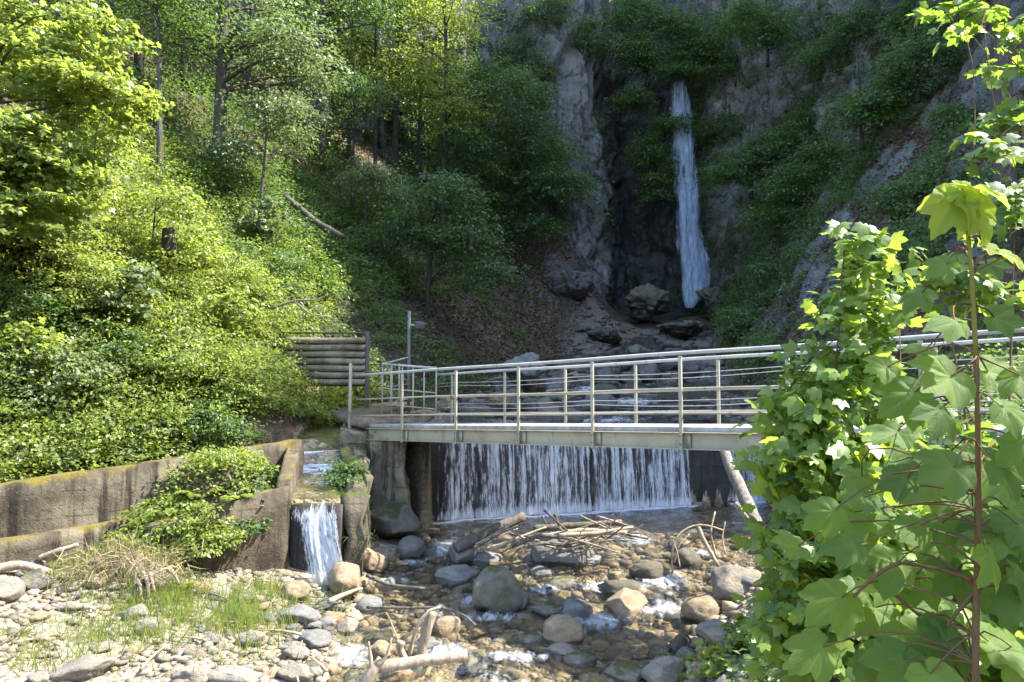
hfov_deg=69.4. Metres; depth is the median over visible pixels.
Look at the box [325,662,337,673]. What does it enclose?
stone
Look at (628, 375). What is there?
stone
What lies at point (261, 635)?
stone
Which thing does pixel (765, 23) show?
tree
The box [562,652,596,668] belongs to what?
stone
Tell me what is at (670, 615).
stone
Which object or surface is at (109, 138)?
sapling
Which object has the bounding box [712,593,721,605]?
stone
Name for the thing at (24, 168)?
maple tree
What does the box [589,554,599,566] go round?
boulder
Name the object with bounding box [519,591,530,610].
boulder
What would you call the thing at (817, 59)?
cliff shrub
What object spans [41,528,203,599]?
dry grass
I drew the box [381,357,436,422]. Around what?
guard railing
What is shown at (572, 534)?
log
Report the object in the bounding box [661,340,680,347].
stone
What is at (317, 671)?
stone
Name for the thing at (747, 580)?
stone
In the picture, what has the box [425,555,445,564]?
stone
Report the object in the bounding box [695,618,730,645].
boulder
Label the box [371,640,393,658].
boulder
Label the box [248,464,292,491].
plant
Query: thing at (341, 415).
path
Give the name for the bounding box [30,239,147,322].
shrub
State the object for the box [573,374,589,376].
branch
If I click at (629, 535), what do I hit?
log
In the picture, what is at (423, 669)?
stone
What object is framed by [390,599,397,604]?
stone
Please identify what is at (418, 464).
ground
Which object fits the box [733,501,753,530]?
log
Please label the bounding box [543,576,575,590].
boulder
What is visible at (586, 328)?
stone
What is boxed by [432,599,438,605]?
stone
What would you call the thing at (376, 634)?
boulder
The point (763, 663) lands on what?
undergrowth
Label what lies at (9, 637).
twig
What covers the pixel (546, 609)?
boulder
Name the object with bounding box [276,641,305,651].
stone
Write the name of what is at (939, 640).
maple sapling
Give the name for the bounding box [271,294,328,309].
branch
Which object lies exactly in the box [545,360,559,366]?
stone
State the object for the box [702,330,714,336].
stone
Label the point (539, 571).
boulder
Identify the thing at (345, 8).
tree
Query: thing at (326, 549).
side cascade
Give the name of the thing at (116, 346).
shrub
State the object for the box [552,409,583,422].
stone
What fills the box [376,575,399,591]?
stone
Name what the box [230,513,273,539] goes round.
plant
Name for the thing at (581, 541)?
branch
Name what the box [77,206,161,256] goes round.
shrub
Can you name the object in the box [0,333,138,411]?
shrub
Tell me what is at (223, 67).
tree
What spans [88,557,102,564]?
stone
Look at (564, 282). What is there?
boulder
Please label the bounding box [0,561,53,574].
log
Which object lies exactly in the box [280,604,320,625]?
boulder
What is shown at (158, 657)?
stone
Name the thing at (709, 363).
stone
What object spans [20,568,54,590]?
boulder
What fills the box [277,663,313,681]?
boulder
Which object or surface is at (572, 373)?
branch
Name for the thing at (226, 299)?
sapling
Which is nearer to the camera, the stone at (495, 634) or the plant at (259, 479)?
the stone at (495, 634)
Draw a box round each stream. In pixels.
[330,501,772,681]
[449,313,751,423]
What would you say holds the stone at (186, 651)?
on the ground at (418, 464)
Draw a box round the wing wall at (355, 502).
[339,443,373,576]
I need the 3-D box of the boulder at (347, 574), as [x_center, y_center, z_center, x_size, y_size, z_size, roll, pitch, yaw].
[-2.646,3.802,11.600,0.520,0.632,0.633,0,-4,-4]
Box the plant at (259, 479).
[202,465,269,503]
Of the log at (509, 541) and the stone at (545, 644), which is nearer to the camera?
the stone at (545, 644)
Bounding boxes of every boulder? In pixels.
[0,576,25,603]
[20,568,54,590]
[49,654,114,681]
[171,665,211,681]
[202,633,219,644]
[207,665,256,681]
[262,581,278,589]
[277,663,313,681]
[278,580,309,600]
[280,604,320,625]
[281,645,309,660]
[287,623,301,631]
[298,628,332,649]
[303,620,321,629]
[319,617,337,630]
[327,562,361,597]
[336,617,358,633]
[355,595,384,614]
[363,548,388,573]
[363,630,391,644]
[370,501,419,537]
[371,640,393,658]
[381,669,415,681]
[396,535,425,560]
[434,616,460,637]
[437,398,453,412]
[448,545,477,564]
[467,551,502,570]
[472,565,522,615]
[488,396,509,407]
[500,352,547,383]
[508,632,542,653]
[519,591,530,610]
[530,538,597,569]
[530,566,553,579]
[531,600,562,618]
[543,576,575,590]
[543,614,584,645]
[546,642,579,662]
[548,267,592,298]
[587,326,622,343]
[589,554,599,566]
[595,579,641,597]
[603,588,647,624]
[619,533,638,544]
[624,283,671,320]
[629,560,667,584]
[639,656,686,681]
[656,321,704,339]
[668,547,702,570]
[675,646,696,657]
[680,593,719,622]
[691,502,702,511]
[695,286,726,313]
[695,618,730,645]
[710,565,760,601]
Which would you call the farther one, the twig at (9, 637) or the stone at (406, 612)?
the stone at (406, 612)
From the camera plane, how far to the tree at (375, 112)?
33.87 m
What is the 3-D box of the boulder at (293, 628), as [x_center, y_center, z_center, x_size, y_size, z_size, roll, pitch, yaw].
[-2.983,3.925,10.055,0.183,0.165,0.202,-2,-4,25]
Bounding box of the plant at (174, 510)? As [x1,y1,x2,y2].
[113,492,234,547]
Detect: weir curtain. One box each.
[437,443,765,520]
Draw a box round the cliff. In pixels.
[188,0,990,314]
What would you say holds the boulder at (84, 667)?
on the ground at (418, 464)
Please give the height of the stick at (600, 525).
0.416 m
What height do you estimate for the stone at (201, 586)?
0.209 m
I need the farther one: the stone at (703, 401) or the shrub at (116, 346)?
the stone at (703, 401)
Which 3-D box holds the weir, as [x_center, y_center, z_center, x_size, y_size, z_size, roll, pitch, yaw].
[2.879,3.478,17.987,12.377,2.660,0.660,1,-4,-19]
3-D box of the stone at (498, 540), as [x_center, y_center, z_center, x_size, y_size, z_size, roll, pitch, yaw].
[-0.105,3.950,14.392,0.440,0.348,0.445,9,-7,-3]
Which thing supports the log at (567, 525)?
on the boulder at (567, 558)
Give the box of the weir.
[430,442,774,522]
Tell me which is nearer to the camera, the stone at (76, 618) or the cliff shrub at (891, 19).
the stone at (76, 618)
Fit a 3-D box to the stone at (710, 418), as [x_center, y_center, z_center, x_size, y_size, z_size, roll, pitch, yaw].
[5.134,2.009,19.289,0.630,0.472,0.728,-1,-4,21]
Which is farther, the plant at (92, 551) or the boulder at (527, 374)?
the boulder at (527, 374)
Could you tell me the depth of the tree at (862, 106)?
28.01 m
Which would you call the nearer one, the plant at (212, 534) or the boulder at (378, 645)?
the boulder at (378, 645)
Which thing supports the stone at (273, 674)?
on the ground at (418, 464)
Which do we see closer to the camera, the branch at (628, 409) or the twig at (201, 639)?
the twig at (201, 639)
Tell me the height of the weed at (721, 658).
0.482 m
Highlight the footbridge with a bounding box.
[348,327,1023,451]
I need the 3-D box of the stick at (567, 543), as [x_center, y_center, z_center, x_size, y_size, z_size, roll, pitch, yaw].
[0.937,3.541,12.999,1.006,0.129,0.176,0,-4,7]
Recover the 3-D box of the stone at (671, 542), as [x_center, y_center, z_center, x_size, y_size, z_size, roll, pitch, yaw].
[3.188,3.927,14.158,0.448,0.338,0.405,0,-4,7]
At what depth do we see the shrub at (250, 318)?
17.54 m
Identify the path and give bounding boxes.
[333,401,433,428]
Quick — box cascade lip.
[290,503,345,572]
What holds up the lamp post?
on the ground at (418, 464)
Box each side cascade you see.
[295,502,341,585]
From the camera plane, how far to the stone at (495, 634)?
10.54 m
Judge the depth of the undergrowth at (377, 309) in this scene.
22.84 m
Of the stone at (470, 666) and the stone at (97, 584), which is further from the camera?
the stone at (97, 584)
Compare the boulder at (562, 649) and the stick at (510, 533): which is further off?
the stick at (510, 533)
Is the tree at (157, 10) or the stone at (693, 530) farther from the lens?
the tree at (157, 10)
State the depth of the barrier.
17.78 m
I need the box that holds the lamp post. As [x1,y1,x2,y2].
[407,311,425,411]
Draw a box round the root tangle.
[671,511,725,572]
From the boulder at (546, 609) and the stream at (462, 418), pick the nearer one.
the boulder at (546, 609)
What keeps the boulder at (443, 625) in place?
on the ground at (418, 464)
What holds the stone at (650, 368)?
on the ground at (418, 464)
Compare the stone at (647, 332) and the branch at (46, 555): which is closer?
the branch at (46, 555)
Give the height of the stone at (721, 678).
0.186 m
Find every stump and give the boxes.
[69,554,182,602]
[161,227,177,256]
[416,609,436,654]
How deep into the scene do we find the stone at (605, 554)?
13.61 m
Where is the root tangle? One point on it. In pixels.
(700, 534)
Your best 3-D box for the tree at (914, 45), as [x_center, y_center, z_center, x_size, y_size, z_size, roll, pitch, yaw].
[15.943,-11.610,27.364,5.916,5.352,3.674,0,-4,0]
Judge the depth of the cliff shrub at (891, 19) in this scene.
33.38 m
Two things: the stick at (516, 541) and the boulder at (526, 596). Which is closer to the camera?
the boulder at (526, 596)
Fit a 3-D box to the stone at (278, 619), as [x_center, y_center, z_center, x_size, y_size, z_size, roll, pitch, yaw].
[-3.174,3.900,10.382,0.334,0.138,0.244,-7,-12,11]
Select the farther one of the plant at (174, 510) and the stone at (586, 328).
the stone at (586, 328)
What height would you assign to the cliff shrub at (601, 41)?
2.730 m
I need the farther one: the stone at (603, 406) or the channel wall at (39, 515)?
the stone at (603, 406)
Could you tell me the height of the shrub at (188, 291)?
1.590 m
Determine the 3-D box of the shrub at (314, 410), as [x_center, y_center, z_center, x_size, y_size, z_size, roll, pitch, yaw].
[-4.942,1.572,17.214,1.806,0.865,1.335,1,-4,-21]
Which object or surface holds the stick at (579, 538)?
on the stick at (547, 546)
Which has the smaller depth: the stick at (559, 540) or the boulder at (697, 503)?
the stick at (559, 540)
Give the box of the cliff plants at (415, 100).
[202,0,517,230]
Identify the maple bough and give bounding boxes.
[904,0,1023,227]
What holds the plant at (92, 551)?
on the ground at (418, 464)
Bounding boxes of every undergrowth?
[0,99,378,482]
[3,0,513,317]
[86,145,541,410]
[102,442,279,548]
[705,43,1023,490]
[717,228,1023,681]
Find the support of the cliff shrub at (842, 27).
on the cliff
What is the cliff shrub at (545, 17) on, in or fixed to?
on the cliff
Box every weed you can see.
[662,651,697,681]
[685,637,742,680]
[719,612,751,652]
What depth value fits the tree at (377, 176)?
28.24 m
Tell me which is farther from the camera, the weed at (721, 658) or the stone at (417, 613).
the stone at (417, 613)
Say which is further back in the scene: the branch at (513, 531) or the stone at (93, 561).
the branch at (513, 531)
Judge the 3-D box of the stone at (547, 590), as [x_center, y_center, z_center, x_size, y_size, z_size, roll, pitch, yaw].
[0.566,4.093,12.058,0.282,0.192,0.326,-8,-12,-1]
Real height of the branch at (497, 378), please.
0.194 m
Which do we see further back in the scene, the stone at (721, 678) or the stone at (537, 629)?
the stone at (537, 629)
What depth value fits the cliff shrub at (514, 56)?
42.09 m
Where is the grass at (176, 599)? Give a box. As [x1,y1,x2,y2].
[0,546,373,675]
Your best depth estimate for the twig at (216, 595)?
10.56 m
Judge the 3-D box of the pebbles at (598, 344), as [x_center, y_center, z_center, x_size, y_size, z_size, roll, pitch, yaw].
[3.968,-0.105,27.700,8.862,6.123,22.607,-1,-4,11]
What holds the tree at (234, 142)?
on the ground at (418, 464)
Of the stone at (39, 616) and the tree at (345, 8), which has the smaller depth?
the stone at (39, 616)
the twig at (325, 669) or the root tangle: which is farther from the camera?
the root tangle
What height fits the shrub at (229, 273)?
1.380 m
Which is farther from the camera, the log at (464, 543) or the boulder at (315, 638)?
the log at (464, 543)
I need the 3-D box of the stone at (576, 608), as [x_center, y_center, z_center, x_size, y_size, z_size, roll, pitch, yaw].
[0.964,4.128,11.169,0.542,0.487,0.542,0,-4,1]
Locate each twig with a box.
[0,621,45,645]
[11,631,69,644]
[24,631,60,646]
[139,646,164,670]
[172,636,206,641]
[194,591,233,603]
[258,629,301,635]
[305,654,327,672]
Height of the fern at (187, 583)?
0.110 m
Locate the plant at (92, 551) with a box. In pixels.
[69,543,125,568]
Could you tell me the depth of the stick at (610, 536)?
12.90 m
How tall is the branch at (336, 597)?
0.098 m
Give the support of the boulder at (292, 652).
on the ground at (418, 464)
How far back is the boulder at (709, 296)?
39.86 m
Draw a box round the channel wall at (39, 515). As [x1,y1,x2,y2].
[0,438,303,562]
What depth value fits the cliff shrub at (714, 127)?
43.04 m
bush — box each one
[705,304,760,339]
[728,219,973,681]
[741,252,788,286]
[770,181,822,205]
[809,236,877,275]
[856,166,944,218]
[885,180,1023,681]
[915,96,980,141]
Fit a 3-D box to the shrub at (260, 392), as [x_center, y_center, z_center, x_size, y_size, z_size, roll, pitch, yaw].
[-5.828,0.721,15.225,2.474,1.521,1.940,0,-4,0]
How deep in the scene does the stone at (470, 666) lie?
9.52 m
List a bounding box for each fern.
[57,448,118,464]
[168,580,197,588]
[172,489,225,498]
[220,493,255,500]
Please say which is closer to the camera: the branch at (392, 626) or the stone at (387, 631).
the branch at (392, 626)
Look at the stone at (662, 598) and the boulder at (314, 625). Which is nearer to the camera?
the boulder at (314, 625)
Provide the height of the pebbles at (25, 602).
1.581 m
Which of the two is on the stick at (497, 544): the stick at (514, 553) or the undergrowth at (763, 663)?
the stick at (514, 553)
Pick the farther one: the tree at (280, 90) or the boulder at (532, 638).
the tree at (280, 90)
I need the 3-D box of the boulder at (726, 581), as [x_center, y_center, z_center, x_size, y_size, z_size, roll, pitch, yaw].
[3.480,3.771,11.394,0.798,0.639,0.848,-7,-5,9]
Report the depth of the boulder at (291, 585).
11.13 m
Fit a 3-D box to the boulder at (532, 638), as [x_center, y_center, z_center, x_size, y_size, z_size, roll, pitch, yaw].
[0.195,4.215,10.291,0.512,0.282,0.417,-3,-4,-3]
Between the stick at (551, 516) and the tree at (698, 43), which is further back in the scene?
the tree at (698, 43)
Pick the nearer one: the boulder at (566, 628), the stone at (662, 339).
the boulder at (566, 628)
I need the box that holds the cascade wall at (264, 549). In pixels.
[145,444,299,571]
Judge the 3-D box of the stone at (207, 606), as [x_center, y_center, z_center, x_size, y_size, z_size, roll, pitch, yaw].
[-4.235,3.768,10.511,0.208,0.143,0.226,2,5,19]
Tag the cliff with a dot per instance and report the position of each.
(588, 84)
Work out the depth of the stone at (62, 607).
9.70 m
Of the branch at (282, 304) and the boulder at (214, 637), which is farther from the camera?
the branch at (282, 304)
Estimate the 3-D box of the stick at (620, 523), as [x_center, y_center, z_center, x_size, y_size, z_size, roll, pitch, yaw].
[2.058,3.329,13.429,1.017,0.329,0.206,-1,-4,11]
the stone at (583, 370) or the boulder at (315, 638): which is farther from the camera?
the stone at (583, 370)
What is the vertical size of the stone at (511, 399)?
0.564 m
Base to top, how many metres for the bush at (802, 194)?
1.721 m
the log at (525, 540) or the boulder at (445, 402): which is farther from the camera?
the boulder at (445, 402)
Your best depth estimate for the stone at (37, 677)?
8.06 m
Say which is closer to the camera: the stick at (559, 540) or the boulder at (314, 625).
the boulder at (314, 625)
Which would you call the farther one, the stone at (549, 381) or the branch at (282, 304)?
the stone at (549, 381)
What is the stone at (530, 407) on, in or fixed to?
on the ground at (418, 464)
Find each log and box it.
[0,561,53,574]
[283,194,344,238]
[377,649,467,673]
[453,512,525,552]
[490,526,546,551]
[511,534,569,548]
[533,519,621,531]
[547,528,626,540]
[558,526,633,537]
[597,521,648,539]
[719,451,766,553]
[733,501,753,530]
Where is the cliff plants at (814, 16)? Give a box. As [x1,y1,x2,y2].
[190,0,990,315]
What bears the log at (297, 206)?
on the ground at (418, 464)
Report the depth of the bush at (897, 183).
22.09 m
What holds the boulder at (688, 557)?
on the ground at (418, 464)
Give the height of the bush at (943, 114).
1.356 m
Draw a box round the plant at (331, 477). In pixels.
[318,458,370,485]
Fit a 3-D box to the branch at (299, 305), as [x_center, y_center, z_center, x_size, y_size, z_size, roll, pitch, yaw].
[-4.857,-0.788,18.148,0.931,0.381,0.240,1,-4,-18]
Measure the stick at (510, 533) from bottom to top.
0.188 m
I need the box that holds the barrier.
[279,332,369,407]
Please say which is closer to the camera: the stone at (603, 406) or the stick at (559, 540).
the stick at (559, 540)
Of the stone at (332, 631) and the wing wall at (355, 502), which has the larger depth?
the wing wall at (355, 502)
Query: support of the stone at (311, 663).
on the ground at (418, 464)
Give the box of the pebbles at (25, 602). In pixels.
[0,548,384,681]
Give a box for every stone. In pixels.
[0,653,16,660]
[14,571,24,577]
[27,611,50,621]
[27,672,45,681]
[30,560,45,565]
[42,605,52,610]
[55,602,82,611]
[66,616,80,621]
[85,574,107,589]
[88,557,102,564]
[90,640,112,653]
[119,603,148,620]
[120,593,133,600]
[124,644,143,653]
[133,616,161,635]
[154,652,168,662]
[183,647,203,659]
[191,581,210,591]
[205,586,233,598]
[206,601,219,609]
[239,630,267,646]
[250,595,264,602]
[258,602,271,610]
[262,612,276,621]
[262,669,278,678]
[275,615,286,623]
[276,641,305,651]
[304,659,324,672]
[309,666,324,678]
[317,599,347,611]
[322,611,344,623]
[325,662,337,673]
[328,629,335,635]
[343,670,363,681]
[375,648,392,657]
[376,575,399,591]
[382,628,392,636]
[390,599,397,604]
[398,601,416,614]
[410,666,426,679]
[413,637,444,653]
[414,609,426,618]
[420,530,435,538]
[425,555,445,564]
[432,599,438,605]
[433,564,478,587]
[438,591,447,597]
[458,654,484,676]
[468,627,487,639]
[469,528,482,534]
[481,657,492,668]
[490,632,500,639]
[494,548,508,554]
[495,534,513,547]
[506,396,516,409]
[513,648,527,652]
[520,397,538,411]
[533,627,542,632]
[538,586,553,596]
[540,640,549,647]
[544,375,570,391]
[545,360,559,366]
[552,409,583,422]
[561,596,592,623]
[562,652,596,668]
[567,363,588,373]
[572,394,617,411]
[575,324,591,332]
[575,345,585,350]
[575,580,596,590]
[580,649,595,655]
[589,383,619,398]
[594,368,614,383]
[598,659,643,681]
[601,551,615,557]
[607,571,624,579]
[618,371,642,384]
[618,578,652,596]
[620,361,633,371]
[628,344,642,354]
[630,363,647,378]
[638,363,661,382]
[640,329,654,336]
[642,548,653,555]
[649,591,676,604]
[655,337,667,344]
[656,611,679,621]
[659,361,682,371]
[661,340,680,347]
[667,538,689,551]
[668,633,691,654]
[682,361,700,378]
[682,528,697,539]
[697,409,716,423]
[700,354,725,366]
[700,396,716,406]
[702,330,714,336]
[703,532,715,540]
[708,561,725,565]
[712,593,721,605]
[714,674,731,681]
[722,381,732,385]
[741,576,757,586]
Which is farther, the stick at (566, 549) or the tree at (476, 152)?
the tree at (476, 152)
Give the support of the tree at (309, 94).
on the ground at (418, 464)
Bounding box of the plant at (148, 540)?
[82,517,187,565]
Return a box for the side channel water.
[284,422,344,500]
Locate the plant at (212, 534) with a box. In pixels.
[163,513,247,559]
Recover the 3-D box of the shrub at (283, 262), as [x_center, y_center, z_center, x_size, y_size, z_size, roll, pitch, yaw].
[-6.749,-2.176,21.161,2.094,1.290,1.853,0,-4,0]
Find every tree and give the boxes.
[0,0,175,248]
[26,0,41,90]
[65,0,75,38]
[86,0,261,179]
[100,1,114,115]
[131,0,352,171]
[132,0,145,80]
[178,71,347,217]
[179,0,187,91]
[236,0,413,170]
[243,0,339,142]
[244,0,253,121]
[277,1,284,125]
[295,60,407,210]
[315,0,354,161]
[325,0,473,211]
[325,155,419,234]
[326,0,411,199]
[343,163,531,310]
[367,0,478,216]
[372,0,506,259]
[417,52,546,270]
[447,61,603,276]
[482,122,601,207]
[593,0,711,124]
[614,81,711,212]
[647,0,746,88]
[690,106,822,198]
[708,0,810,76]
[735,121,858,237]
[815,41,950,149]
[862,0,990,104]
[991,0,1023,252]
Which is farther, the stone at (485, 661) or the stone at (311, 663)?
the stone at (485, 661)
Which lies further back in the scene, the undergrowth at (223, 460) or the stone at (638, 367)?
the stone at (638, 367)
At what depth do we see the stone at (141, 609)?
9.73 m
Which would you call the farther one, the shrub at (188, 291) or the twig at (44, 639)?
the shrub at (188, 291)
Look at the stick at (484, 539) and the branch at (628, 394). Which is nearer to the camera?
the stick at (484, 539)
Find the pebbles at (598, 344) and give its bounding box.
[457,294,754,423]
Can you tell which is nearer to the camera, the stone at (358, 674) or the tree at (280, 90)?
the stone at (358, 674)
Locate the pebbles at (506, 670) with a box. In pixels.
[314,526,772,681]
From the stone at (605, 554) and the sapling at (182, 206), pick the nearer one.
the stone at (605, 554)
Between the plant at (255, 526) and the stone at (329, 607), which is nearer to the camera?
the stone at (329, 607)
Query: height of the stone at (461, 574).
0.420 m
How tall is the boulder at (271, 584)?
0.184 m
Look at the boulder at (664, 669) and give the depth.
9.02 m
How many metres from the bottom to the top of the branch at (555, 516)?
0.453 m
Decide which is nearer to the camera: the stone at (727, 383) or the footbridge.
the footbridge
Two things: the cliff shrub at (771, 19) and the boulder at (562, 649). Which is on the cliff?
the cliff shrub at (771, 19)
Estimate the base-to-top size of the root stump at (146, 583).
0.908 m
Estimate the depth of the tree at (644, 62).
43.43 m
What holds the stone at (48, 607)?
on the ground at (418, 464)
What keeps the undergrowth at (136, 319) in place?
on the ground at (418, 464)
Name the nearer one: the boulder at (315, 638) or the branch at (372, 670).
the branch at (372, 670)
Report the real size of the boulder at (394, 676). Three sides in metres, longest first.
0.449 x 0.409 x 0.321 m
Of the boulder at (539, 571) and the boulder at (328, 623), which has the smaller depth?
the boulder at (328, 623)
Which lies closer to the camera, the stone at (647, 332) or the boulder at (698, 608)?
the boulder at (698, 608)
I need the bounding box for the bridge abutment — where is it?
[338,426,410,509]
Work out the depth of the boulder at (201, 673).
8.54 m
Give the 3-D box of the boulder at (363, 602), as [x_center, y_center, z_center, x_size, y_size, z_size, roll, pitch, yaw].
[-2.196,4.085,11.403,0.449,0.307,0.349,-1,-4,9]
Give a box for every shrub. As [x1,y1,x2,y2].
[0,185,101,270]
[0,270,91,341]
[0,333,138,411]
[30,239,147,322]
[63,315,180,379]
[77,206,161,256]
[88,385,190,437]
[108,332,245,389]
[140,259,225,314]
[146,393,268,447]
[184,340,288,409]
[189,253,284,297]
[222,305,282,341]
[254,241,314,280]
[285,394,337,426]
[488,32,566,80]
[507,0,587,30]
[560,11,631,65]
[693,106,748,149]
[696,42,759,89]
[742,0,803,45]
[770,100,830,156]
[778,33,859,91]
[816,0,889,56]
[871,0,920,48]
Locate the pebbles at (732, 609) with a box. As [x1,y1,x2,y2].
[686,567,782,681]
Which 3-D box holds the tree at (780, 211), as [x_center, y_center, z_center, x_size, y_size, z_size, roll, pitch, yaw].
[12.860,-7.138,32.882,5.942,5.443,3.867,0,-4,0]
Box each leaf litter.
[236,210,599,401]
[715,84,1023,391]
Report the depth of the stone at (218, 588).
10.75 m
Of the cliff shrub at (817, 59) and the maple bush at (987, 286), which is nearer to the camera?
the maple bush at (987, 286)
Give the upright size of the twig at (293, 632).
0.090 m
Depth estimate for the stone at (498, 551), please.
13.87 m
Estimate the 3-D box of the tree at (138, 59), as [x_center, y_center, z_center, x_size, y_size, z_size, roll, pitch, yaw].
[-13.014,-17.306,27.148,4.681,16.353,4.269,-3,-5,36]
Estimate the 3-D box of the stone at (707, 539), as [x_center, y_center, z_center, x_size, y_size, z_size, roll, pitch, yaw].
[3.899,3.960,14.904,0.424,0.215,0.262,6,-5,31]
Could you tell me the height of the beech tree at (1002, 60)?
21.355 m
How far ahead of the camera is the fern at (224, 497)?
11.95 m
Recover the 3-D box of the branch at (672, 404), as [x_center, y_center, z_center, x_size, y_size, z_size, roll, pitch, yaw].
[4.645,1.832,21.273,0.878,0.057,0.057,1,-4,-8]
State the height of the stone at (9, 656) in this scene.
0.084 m
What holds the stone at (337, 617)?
in the stream at (491, 616)
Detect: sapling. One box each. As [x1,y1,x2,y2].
[0,311,76,394]
[11,180,97,279]
[44,72,158,244]
[84,257,166,339]
[107,153,231,282]
[157,223,222,264]
[184,283,264,344]
[233,191,291,242]
[771,180,1023,681]
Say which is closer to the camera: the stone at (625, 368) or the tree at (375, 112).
the stone at (625, 368)
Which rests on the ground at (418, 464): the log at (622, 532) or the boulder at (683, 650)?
the boulder at (683, 650)
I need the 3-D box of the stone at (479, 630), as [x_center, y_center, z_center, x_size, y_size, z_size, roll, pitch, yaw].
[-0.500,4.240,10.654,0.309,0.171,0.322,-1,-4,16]
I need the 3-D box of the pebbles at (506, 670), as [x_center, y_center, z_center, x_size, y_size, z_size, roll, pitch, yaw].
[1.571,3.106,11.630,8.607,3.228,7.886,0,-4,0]
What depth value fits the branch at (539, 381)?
24.43 m
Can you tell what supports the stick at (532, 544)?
on the stick at (545, 553)
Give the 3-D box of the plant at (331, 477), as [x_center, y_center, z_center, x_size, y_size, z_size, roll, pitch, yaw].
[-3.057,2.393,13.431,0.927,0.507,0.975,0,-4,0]
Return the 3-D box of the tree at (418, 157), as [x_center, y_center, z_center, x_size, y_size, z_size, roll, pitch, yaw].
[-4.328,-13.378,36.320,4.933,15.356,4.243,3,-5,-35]
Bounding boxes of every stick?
[473,525,517,549]
[475,520,519,544]
[485,536,528,549]
[500,537,540,543]
[507,535,532,560]
[509,532,575,546]
[528,543,560,545]
[537,540,593,545]
[541,524,589,556]
[543,509,593,549]
[544,545,600,550]
[558,539,595,547]
[560,535,593,543]
[562,535,602,551]
[579,515,630,541]
[581,540,633,545]
[582,512,622,552]
[597,515,653,535]
[599,525,625,543]
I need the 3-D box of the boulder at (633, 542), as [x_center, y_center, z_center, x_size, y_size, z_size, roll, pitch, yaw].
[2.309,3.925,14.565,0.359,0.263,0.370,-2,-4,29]
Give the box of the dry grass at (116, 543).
[80,502,204,589]
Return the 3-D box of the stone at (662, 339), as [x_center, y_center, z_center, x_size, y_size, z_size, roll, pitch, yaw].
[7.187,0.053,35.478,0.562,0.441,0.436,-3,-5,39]
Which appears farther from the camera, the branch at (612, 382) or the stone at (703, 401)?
the branch at (612, 382)
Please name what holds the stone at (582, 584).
on the ground at (418, 464)
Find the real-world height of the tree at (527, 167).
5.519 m
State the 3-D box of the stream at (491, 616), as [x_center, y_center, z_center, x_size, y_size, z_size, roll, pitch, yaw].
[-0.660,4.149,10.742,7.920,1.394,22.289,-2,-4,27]
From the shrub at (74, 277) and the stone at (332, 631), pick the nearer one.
the stone at (332, 631)
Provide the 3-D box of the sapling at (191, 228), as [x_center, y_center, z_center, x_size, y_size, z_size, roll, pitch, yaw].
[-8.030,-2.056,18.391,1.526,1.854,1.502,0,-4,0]
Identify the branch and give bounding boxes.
[36,542,78,561]
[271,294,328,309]
[294,301,332,317]
[327,587,362,603]
[358,638,407,681]
[365,574,424,589]
[366,606,475,625]
[386,613,397,639]
[408,606,440,655]
[462,401,521,409]
[487,377,507,381]
[503,524,538,540]
[530,378,547,384]
[545,388,575,392]
[553,513,561,530]
[561,371,577,375]
[563,390,598,399]
[571,538,618,552]
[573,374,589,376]
[582,381,618,383]
[614,407,639,410]
[621,393,657,395]
[659,404,688,405]
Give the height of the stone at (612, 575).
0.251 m
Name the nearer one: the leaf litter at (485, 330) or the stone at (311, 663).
the stone at (311, 663)
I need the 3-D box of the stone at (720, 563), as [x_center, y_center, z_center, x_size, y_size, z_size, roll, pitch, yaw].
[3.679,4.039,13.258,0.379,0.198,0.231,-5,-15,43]
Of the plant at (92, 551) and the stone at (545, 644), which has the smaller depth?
the stone at (545, 644)
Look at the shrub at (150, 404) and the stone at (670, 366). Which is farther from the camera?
the stone at (670, 366)
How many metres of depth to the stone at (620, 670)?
9.26 m
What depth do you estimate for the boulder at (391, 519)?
14.02 m
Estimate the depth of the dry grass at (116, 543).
10.69 m
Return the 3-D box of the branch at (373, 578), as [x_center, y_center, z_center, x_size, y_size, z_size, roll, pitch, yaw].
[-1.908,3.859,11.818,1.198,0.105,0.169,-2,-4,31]
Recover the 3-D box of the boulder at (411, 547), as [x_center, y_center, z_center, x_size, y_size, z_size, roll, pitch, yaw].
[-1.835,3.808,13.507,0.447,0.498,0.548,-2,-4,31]
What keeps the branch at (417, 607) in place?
on the stream at (491, 616)
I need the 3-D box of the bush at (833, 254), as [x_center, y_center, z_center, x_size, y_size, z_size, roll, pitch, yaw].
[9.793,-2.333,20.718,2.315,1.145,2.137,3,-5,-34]
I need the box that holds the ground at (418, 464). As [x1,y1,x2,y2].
[0,0,1023,681]
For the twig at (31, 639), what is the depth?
8.82 m

